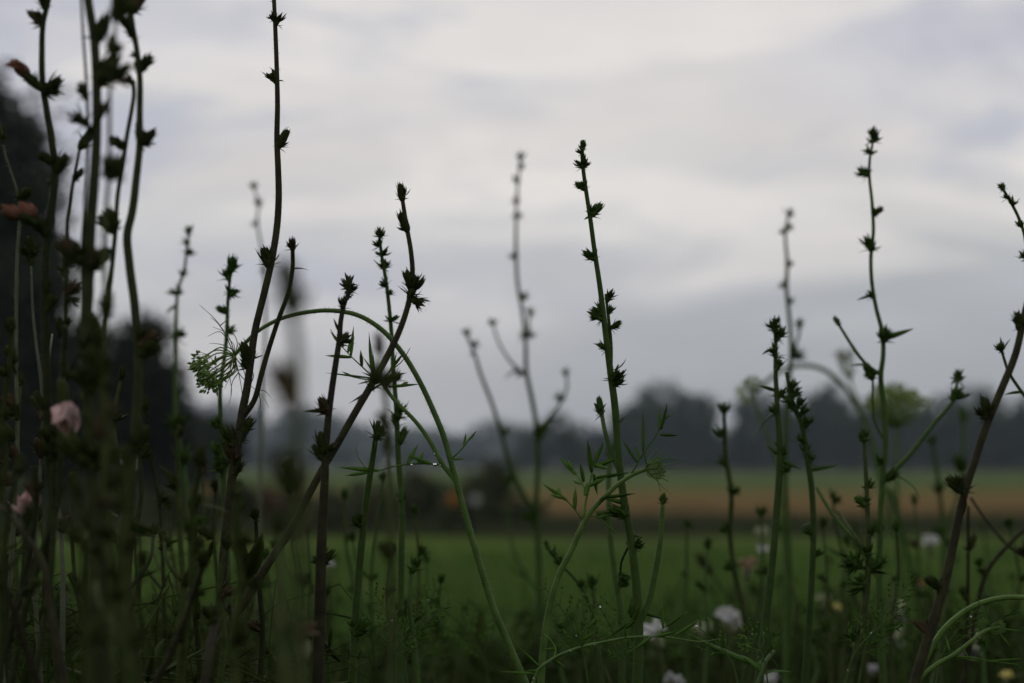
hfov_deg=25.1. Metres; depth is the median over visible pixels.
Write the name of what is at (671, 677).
campion
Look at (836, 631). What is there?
campion
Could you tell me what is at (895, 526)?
chicory plant
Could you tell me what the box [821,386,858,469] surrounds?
leafy tree
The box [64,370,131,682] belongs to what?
chicory plant
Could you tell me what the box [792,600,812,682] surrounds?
chicory plant
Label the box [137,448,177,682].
chicory plant
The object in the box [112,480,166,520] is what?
bush
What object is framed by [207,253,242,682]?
chicory plant
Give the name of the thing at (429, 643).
wild carrot
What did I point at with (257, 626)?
chicory plant
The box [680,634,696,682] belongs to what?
chicory plant
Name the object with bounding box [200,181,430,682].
chicory plant
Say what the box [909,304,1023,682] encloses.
chicory plant
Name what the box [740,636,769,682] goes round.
wild carrot
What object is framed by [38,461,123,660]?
chicory plant
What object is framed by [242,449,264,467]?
leafy tree
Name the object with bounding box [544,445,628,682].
chicory plant
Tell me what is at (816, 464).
leafy tree
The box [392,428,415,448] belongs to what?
leafy tree
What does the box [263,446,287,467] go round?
leafy tree
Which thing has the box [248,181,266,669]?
chicory plant
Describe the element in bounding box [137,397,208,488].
leafy tree
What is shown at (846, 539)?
chicory plant
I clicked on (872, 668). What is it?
campion
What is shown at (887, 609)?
wild carrot
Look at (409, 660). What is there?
chicory plant
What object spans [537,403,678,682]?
wild carrot
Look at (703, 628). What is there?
campion
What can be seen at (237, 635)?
chicory plant
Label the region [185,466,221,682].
chicory plant
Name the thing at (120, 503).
chicory plant
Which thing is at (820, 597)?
campion
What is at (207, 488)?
flowering plant
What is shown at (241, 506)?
chicory plant
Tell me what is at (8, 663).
chicory plant
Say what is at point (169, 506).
chicory plant
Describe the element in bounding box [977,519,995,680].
chicory plant
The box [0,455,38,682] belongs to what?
chicory plant
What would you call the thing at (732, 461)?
leafy tree
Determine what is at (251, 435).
conifer
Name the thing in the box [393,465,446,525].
bush
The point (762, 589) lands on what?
campion
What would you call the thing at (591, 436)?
leafy tree
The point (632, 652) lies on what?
wild carrot
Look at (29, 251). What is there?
chicory plant
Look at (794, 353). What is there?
chicory plant
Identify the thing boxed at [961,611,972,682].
chicory plant
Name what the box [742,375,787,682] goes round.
wild carrot
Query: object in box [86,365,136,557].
chicory plant
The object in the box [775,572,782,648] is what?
chicory plant
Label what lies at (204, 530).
chicory plant
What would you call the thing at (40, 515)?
chicory plant
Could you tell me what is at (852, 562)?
chicory plant
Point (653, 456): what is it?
leafy tree
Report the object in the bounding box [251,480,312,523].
bush
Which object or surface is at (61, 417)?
chicory plant
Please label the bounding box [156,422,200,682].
chicory plant
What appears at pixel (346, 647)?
chicory plant
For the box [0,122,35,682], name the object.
chicory plant
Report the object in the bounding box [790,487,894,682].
chicory plant
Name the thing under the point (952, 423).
leafy tree
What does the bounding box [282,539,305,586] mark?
chicory plant
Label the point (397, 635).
wild carrot
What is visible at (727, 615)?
campion
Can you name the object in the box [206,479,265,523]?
bush
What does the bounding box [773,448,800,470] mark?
leafy tree
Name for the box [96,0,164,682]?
chicory plant
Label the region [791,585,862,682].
wild carrot
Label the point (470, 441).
leafy tree
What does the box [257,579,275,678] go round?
chicory plant
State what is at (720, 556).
meadow grass
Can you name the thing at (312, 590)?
chicory plant
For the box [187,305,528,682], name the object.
wild carrot
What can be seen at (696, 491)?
ground
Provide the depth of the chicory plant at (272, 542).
1.20 m
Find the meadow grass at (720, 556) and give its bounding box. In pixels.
[8,541,1023,682]
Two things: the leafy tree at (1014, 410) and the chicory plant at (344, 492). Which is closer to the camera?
the chicory plant at (344, 492)
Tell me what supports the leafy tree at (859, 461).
on the ground at (696, 491)
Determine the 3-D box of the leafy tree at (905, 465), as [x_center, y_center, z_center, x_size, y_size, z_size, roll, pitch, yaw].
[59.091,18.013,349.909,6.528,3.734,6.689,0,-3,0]
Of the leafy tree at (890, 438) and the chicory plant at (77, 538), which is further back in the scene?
the leafy tree at (890, 438)
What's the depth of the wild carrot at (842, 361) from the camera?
2.20 m
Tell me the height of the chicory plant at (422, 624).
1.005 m
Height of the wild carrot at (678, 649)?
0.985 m
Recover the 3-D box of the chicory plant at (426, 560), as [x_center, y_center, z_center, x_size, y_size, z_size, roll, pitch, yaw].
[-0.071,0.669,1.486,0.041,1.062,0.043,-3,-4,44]
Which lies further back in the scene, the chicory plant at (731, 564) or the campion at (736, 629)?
the campion at (736, 629)
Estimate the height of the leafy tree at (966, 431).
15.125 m
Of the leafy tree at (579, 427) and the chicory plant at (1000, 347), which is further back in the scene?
the leafy tree at (579, 427)
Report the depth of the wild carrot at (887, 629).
1.03 m
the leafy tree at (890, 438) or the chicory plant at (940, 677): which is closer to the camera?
the chicory plant at (940, 677)
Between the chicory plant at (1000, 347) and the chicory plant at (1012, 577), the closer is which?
the chicory plant at (1000, 347)
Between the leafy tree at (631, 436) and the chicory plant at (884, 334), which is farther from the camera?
the leafy tree at (631, 436)
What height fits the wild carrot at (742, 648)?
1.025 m
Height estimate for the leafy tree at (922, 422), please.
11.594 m
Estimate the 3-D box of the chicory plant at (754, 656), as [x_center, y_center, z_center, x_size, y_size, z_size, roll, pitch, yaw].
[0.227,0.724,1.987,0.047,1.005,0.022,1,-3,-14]
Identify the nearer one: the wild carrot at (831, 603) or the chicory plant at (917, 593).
the chicory plant at (917, 593)
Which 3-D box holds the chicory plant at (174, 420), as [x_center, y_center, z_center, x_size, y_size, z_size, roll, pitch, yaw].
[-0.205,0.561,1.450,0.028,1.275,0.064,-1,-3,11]
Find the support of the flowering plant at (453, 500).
on the ground at (696, 491)
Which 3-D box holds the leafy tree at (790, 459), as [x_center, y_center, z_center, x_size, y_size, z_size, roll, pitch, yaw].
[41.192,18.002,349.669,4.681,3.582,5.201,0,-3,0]
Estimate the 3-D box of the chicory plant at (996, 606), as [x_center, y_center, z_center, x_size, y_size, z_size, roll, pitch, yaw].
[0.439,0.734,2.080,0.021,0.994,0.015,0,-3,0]
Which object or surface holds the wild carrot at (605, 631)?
on the ground at (696, 491)
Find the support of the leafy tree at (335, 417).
on the ground at (696, 491)
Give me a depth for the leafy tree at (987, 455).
348.77 m
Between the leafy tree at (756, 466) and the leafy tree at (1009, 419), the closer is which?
the leafy tree at (756, 466)
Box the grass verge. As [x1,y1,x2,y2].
[1,509,1023,535]
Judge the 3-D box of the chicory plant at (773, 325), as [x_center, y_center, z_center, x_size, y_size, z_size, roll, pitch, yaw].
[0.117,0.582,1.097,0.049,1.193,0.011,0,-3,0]
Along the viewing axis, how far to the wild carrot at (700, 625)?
1.05 m
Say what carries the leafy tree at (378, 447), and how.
on the ground at (696, 491)
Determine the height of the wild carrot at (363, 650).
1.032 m
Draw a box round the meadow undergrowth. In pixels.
[1,514,1023,682]
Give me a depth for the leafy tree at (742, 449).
347.53 m
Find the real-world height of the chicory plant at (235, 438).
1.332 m
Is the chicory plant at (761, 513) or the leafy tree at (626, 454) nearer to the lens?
the chicory plant at (761, 513)
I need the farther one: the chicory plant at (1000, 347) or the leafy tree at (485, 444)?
the leafy tree at (485, 444)
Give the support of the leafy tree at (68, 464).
on the ground at (696, 491)
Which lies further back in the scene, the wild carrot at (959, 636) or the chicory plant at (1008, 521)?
the chicory plant at (1008, 521)
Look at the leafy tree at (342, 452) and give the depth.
598.93 m
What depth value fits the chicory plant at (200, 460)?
0.79 m
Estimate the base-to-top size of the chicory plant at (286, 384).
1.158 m
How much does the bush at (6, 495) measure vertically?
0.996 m
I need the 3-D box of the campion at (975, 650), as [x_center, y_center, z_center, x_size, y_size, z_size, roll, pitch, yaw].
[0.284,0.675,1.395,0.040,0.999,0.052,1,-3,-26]
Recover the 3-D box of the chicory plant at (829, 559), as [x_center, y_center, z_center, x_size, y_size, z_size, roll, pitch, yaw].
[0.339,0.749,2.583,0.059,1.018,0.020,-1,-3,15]
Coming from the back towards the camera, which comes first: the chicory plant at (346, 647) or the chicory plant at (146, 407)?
the chicory plant at (346, 647)
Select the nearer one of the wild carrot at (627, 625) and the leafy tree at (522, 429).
the wild carrot at (627, 625)
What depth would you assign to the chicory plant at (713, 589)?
2.60 m
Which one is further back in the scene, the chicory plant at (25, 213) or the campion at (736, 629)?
the campion at (736, 629)
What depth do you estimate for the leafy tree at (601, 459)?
349.17 m
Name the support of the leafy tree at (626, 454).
on the ground at (696, 491)
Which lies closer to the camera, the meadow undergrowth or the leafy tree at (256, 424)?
the meadow undergrowth
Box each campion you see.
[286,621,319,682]
[327,561,334,678]
[643,618,666,682]
[663,671,685,682]
[693,621,713,682]
[714,606,739,682]
[722,617,741,682]
[737,556,757,682]
[755,526,768,598]
[757,545,769,635]
[764,672,777,682]
[815,593,830,682]
[833,603,841,682]
[861,485,873,682]
[868,664,878,682]
[886,625,923,682]
[894,598,923,680]
[922,534,939,681]
[959,630,980,682]
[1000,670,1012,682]
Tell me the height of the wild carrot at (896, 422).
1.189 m
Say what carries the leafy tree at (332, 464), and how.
on the ground at (696, 491)
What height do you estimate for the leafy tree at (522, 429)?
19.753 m
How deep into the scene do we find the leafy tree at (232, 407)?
900.45 m
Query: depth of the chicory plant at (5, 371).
0.88 m
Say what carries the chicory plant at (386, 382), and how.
on the ground at (696, 491)
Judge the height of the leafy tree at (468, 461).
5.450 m
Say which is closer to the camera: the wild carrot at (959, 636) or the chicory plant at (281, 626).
the chicory plant at (281, 626)
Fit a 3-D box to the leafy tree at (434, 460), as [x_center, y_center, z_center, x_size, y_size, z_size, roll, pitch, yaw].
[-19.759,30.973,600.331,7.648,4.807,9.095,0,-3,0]
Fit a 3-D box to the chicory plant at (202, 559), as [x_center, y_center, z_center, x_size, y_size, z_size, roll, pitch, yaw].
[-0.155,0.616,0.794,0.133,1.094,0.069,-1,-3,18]
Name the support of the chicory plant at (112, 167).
on the ground at (696, 491)
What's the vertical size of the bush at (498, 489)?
1.408 m
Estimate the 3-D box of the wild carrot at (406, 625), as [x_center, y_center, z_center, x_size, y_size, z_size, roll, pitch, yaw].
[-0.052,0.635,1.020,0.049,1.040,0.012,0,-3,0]
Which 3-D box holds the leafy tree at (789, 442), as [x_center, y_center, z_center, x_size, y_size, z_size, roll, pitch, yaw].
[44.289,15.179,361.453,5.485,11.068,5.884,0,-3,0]
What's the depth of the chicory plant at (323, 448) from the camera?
0.93 m
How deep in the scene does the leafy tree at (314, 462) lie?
597.90 m
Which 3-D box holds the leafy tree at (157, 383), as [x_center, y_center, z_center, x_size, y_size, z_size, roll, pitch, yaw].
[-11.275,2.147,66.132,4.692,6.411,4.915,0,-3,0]
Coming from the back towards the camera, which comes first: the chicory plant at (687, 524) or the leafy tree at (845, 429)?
the leafy tree at (845, 429)
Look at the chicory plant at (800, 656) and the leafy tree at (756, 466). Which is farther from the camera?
the leafy tree at (756, 466)
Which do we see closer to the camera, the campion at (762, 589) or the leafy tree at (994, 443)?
the campion at (762, 589)
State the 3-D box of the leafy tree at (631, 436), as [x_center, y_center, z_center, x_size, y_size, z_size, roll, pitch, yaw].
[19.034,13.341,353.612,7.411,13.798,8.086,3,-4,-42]
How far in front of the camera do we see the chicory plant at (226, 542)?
0.90 m
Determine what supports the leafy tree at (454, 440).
on the ground at (696, 491)
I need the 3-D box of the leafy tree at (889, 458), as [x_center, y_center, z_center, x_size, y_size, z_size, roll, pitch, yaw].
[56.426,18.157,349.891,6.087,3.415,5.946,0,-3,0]
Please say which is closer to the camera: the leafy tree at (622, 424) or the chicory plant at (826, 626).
the chicory plant at (826, 626)
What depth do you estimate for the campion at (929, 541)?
2.20 m
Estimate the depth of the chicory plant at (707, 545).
1.41 m
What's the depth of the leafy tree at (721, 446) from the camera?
362.95 m
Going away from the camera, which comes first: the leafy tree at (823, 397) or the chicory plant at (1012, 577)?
the chicory plant at (1012, 577)
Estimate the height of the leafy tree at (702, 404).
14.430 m
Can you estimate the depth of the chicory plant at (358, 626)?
0.99 m
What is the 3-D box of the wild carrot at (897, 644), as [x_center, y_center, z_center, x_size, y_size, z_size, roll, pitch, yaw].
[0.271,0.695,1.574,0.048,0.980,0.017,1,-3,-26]
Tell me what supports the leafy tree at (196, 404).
on the ground at (696, 491)
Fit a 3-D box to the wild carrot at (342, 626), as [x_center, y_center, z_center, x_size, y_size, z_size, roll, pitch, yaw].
[-0.152,0.708,1.946,0.058,0.993,0.023,1,-3,-12]
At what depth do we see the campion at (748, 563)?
1.70 m
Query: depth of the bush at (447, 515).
35.91 m
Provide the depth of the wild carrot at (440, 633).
1.36 m
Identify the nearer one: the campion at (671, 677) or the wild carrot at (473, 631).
the wild carrot at (473, 631)
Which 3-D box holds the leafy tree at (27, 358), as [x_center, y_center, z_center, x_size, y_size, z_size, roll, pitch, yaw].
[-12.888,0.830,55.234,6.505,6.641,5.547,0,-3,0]
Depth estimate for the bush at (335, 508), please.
35.78 m
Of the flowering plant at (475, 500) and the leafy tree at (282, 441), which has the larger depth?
the leafy tree at (282, 441)
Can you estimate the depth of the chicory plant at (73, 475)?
1.10 m
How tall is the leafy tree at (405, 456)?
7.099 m
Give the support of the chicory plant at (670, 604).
on the ground at (696, 491)
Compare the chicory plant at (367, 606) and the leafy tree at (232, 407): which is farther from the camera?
the leafy tree at (232, 407)
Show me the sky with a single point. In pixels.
(699, 121)
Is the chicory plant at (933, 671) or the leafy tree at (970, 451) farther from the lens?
the leafy tree at (970, 451)
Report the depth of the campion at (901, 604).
1.61 m
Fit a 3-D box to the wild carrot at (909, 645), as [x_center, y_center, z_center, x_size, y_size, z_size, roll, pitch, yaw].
[0.252,0.673,1.439,0.061,1.008,0.037,3,-4,-39]
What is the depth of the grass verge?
36.10 m
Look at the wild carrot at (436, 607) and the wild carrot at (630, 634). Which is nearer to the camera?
the wild carrot at (436, 607)
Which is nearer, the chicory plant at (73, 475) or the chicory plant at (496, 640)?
the chicory plant at (73, 475)
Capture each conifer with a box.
[246,393,274,466]
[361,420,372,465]
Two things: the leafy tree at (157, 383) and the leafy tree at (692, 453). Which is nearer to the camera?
the leafy tree at (157, 383)
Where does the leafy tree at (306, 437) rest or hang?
on the ground at (696, 491)
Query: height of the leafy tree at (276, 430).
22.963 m
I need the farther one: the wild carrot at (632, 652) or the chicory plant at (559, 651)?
the wild carrot at (632, 652)
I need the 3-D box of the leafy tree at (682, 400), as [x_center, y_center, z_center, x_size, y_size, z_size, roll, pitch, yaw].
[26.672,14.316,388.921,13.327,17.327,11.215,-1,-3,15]
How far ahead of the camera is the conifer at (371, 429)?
907.24 m
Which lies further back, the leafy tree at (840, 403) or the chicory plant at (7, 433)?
the leafy tree at (840, 403)
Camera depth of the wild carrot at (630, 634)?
1.55 m
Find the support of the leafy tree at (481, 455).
on the ground at (696, 491)
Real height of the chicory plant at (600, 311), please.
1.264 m
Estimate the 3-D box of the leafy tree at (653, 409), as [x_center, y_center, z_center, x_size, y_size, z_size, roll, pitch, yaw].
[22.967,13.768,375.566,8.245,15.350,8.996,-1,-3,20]
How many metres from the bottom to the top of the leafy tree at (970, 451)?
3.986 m
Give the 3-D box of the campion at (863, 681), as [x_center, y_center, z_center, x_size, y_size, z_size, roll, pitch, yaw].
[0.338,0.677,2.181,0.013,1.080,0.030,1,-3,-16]
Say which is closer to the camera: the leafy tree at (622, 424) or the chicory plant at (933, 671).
the chicory plant at (933, 671)
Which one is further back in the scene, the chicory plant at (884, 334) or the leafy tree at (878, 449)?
the leafy tree at (878, 449)
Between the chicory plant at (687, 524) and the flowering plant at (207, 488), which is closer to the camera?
the chicory plant at (687, 524)
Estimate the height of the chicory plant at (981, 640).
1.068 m
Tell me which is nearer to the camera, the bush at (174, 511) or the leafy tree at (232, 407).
the bush at (174, 511)
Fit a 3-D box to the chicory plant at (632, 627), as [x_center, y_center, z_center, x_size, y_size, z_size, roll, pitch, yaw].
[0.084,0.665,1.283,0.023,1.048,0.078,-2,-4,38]
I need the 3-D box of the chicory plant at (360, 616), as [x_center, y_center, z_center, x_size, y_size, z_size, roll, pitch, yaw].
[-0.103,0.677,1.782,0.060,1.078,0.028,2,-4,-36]
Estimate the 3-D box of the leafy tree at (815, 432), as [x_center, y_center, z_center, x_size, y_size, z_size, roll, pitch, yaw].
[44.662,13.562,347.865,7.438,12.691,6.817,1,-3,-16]
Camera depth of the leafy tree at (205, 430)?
119.12 m
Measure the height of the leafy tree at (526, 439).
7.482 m
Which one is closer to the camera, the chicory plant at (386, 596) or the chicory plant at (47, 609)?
the chicory plant at (47, 609)
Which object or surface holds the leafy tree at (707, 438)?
on the ground at (696, 491)
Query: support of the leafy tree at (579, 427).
on the ground at (696, 491)
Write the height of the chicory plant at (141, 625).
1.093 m
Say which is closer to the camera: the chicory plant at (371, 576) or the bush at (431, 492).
the chicory plant at (371, 576)
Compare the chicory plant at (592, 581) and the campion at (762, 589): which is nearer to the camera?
the chicory plant at (592, 581)
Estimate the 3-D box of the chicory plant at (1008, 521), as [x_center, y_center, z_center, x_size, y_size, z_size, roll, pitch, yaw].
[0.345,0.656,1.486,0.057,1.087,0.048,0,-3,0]
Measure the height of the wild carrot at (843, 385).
1.212 m
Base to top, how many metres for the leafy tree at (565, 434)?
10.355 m
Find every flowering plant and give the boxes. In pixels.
[204,484,210,525]
[447,492,458,537]
[470,495,480,537]
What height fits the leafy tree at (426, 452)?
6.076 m
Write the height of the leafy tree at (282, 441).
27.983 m
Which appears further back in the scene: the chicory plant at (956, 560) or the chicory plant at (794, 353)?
the chicory plant at (956, 560)
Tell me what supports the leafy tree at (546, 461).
on the ground at (696, 491)
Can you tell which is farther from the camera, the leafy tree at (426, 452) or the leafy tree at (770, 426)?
the leafy tree at (426, 452)
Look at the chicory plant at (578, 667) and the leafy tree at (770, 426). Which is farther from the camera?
the leafy tree at (770, 426)
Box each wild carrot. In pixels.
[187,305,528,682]
[304,589,350,659]
[358,578,437,682]
[365,582,415,682]
[383,596,450,681]
[396,576,445,682]
[404,574,450,682]
[408,630,441,679]
[414,580,492,682]
[500,603,718,682]
[535,576,600,682]
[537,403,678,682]
[577,583,632,682]
[582,587,632,682]
[614,631,647,682]
[664,628,707,682]
[689,615,737,682]
[733,363,907,680]
[733,624,782,682]
[738,618,768,682]
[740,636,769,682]
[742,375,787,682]
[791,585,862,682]
[832,347,889,618]
[844,596,916,682]
[851,569,920,682]
[854,611,916,674]
[860,583,927,682]
[863,381,933,682]
[868,638,898,682]
[921,591,1023,680]
[935,600,984,682]
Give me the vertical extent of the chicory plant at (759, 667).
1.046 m
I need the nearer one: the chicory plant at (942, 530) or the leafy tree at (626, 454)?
the chicory plant at (942, 530)
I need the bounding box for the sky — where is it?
[0,0,1023,464]
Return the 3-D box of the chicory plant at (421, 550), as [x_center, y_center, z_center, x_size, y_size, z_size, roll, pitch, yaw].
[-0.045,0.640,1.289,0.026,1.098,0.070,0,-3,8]
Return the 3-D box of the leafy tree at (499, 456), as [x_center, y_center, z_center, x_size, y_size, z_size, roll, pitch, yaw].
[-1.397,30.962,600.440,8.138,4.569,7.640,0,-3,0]
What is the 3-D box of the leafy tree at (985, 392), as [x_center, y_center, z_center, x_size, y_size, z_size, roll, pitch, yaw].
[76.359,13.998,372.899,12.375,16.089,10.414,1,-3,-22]
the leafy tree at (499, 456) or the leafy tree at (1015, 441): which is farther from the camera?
the leafy tree at (499, 456)
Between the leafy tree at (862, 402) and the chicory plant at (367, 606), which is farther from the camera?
the leafy tree at (862, 402)
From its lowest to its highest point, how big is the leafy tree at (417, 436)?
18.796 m
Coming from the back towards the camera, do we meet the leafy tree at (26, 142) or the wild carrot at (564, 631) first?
the leafy tree at (26, 142)
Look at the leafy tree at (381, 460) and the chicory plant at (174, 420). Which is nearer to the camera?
the chicory plant at (174, 420)
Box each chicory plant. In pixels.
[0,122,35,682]
[0,317,21,562]
[0,372,29,682]
[0,378,17,590]
[0,402,15,682]
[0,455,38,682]
[0,504,68,682]
[1,0,73,682]
[19,233,53,682]
[32,126,91,682]
[32,503,56,682]
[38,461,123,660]
[42,476,121,682]
[50,0,122,682]
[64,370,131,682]
[65,468,83,682]
[80,0,135,682]
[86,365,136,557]
[88,413,149,682]
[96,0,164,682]
[96,442,159,682]
[115,394,160,682]
[132,517,157,681]
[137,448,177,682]
[147,493,186,682]
[152,544,227,682]
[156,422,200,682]
[161,225,199,681]
[172,444,229,682]
[184,527,202,682]
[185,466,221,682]
[196,477,225,681]
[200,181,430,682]
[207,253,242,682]
[210,0,306,682]
[217,530,236,682]
[227,479,275,682]
[231,497,266,681]
[245,506,264,682]
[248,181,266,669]
[256,547,286,659]
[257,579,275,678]
[260,253,313,682]
[264,508,307,682]
[269,536,286,655]
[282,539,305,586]
[303,273,358,682]
[304,583,324,682]
[332,553,345,626]
[339,600,472,682]
[340,486,365,682]
[344,421,384,682]
[347,470,385,682]
[357,574,364,682]
[363,603,375,682]
[365,332,399,682]
[371,227,424,682]
[383,545,397,636]
[403,599,413,682]
[410,503,445,682]
[414,584,426,681]
[417,555,439,672]
[460,150,569,676]
[493,636,501,680]
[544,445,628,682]
[545,619,566,682]
[572,579,587,682]
[573,140,668,682]
[584,570,611,682]
[627,597,647,660]
[666,601,674,671]
[680,518,693,682]
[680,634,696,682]
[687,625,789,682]
[693,537,716,682]
[695,553,740,682]
[710,585,719,678]
[712,401,750,682]
[749,504,768,681]
[752,596,760,682]
[754,315,801,682]
[769,372,865,682]
[775,207,806,682]
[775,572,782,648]
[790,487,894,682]
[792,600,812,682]
[815,515,833,682]
[818,554,833,681]
[832,126,971,682]
[835,533,853,682]
[836,429,887,682]
[885,519,900,682]
[888,403,970,682]
[907,494,928,678]
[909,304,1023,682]
[930,631,945,682]
[937,537,950,682]
[946,554,958,681]
[958,497,1023,682]
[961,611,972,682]
[973,556,998,682]
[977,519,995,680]
[981,602,1000,682]
[993,182,1023,396]
[1002,515,1023,673]
[1005,572,1023,682]
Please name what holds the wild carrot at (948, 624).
on the ground at (696, 491)
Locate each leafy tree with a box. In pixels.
[0,57,102,313]
[0,240,113,488]
[11,310,128,503]
[98,303,198,498]
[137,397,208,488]
[185,397,231,421]
[190,408,254,484]
[199,397,268,465]
[225,408,267,459]
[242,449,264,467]
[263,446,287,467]
[264,402,324,451]
[264,412,290,446]
[281,410,348,465]
[303,446,320,467]
[308,409,363,465]
[317,447,353,467]
[330,422,372,466]
[331,445,369,466]
[363,450,384,467]
[364,429,394,466]
[384,443,423,467]
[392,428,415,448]
[401,446,432,467]
[402,423,435,465]
[419,428,449,465]
[425,452,448,467]
[432,433,469,466]
[454,449,480,467]
[456,425,485,458]
[464,417,523,466]
[472,452,495,467]
[491,452,516,466]
[494,420,550,465]
[513,427,542,469]
[525,446,557,470]
[540,408,581,470]
[568,420,586,469]
[572,450,605,470]
[580,421,604,461]
[592,450,615,470]
[593,427,612,469]
[604,398,636,470]
[608,383,666,469]
[613,446,656,470]
[636,375,701,469]
[636,379,679,469]
[642,451,667,468]
[667,388,695,468]
[674,389,726,469]
[691,406,721,470]
[715,429,738,470]
[716,449,750,470]
[720,405,765,470]
[727,385,795,470]
[742,449,768,470]
[752,398,796,470]
[771,449,795,470]
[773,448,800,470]
[780,405,801,470]
[788,389,835,470]
[797,452,826,470]
[800,376,840,465]
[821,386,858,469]
[826,408,873,470]
[839,454,868,470]
[853,398,881,469]
[858,398,893,469]
[867,450,901,470]
[871,381,923,470]
[888,449,917,470]
[893,400,944,470]
[932,389,969,470]
[942,379,1013,470]
[947,387,983,450]
[954,446,982,469]
[966,450,999,470]
[967,402,1017,470]
[999,403,1017,469]
[1000,397,1023,470]
[1007,394,1023,417]
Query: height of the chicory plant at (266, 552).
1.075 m
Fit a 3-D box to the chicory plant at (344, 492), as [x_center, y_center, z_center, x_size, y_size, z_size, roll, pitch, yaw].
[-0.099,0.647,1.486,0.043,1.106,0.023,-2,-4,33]
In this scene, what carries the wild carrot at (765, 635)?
on the ground at (696, 491)
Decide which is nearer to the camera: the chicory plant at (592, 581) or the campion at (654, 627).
the chicory plant at (592, 581)
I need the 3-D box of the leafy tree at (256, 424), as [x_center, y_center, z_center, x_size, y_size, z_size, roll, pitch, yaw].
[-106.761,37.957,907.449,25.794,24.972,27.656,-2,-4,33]
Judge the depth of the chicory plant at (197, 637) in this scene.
0.99 m
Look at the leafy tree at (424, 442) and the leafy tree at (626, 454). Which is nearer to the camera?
the leafy tree at (626, 454)
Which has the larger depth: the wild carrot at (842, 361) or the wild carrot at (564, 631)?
the wild carrot at (842, 361)
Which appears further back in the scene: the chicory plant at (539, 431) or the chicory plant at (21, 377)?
the chicory plant at (539, 431)
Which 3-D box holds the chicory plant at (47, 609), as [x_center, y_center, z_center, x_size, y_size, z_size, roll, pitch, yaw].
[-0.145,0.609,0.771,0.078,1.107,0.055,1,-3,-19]
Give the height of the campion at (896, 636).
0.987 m
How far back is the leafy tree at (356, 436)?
888.50 m
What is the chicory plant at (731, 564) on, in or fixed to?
on the ground at (696, 491)
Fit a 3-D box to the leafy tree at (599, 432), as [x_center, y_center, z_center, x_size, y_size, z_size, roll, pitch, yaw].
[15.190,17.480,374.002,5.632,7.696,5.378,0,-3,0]
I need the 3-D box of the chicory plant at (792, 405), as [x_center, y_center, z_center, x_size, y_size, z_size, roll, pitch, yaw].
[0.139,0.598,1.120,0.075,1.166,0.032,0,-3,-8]
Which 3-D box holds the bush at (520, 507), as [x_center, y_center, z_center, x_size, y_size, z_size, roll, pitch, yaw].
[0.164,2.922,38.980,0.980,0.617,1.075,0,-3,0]
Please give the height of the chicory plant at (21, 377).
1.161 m
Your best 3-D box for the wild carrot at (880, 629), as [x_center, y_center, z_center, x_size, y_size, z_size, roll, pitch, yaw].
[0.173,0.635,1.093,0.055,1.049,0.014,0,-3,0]
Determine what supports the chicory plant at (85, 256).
on the ground at (696, 491)
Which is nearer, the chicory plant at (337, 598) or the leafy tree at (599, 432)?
the chicory plant at (337, 598)
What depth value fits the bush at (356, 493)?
37.20 m
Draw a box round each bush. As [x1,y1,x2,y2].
[1,485,47,522]
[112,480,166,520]
[156,477,221,533]
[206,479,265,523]
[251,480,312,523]
[306,486,361,531]
[348,471,398,526]
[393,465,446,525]
[426,465,494,533]
[464,456,526,526]
[499,497,549,525]
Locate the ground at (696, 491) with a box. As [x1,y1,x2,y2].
[1,465,1023,682]
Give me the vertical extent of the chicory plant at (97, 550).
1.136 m
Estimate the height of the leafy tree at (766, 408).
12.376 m
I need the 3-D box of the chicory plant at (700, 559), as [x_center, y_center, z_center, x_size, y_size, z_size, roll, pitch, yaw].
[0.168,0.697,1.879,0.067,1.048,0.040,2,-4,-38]
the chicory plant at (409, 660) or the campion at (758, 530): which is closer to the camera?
the chicory plant at (409, 660)
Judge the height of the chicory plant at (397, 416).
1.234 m
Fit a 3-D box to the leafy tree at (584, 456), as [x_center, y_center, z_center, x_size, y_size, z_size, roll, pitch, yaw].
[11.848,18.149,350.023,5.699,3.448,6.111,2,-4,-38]
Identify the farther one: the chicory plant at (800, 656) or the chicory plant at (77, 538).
the chicory plant at (800, 656)
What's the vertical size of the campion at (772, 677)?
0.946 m
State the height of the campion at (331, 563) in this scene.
1.033 m

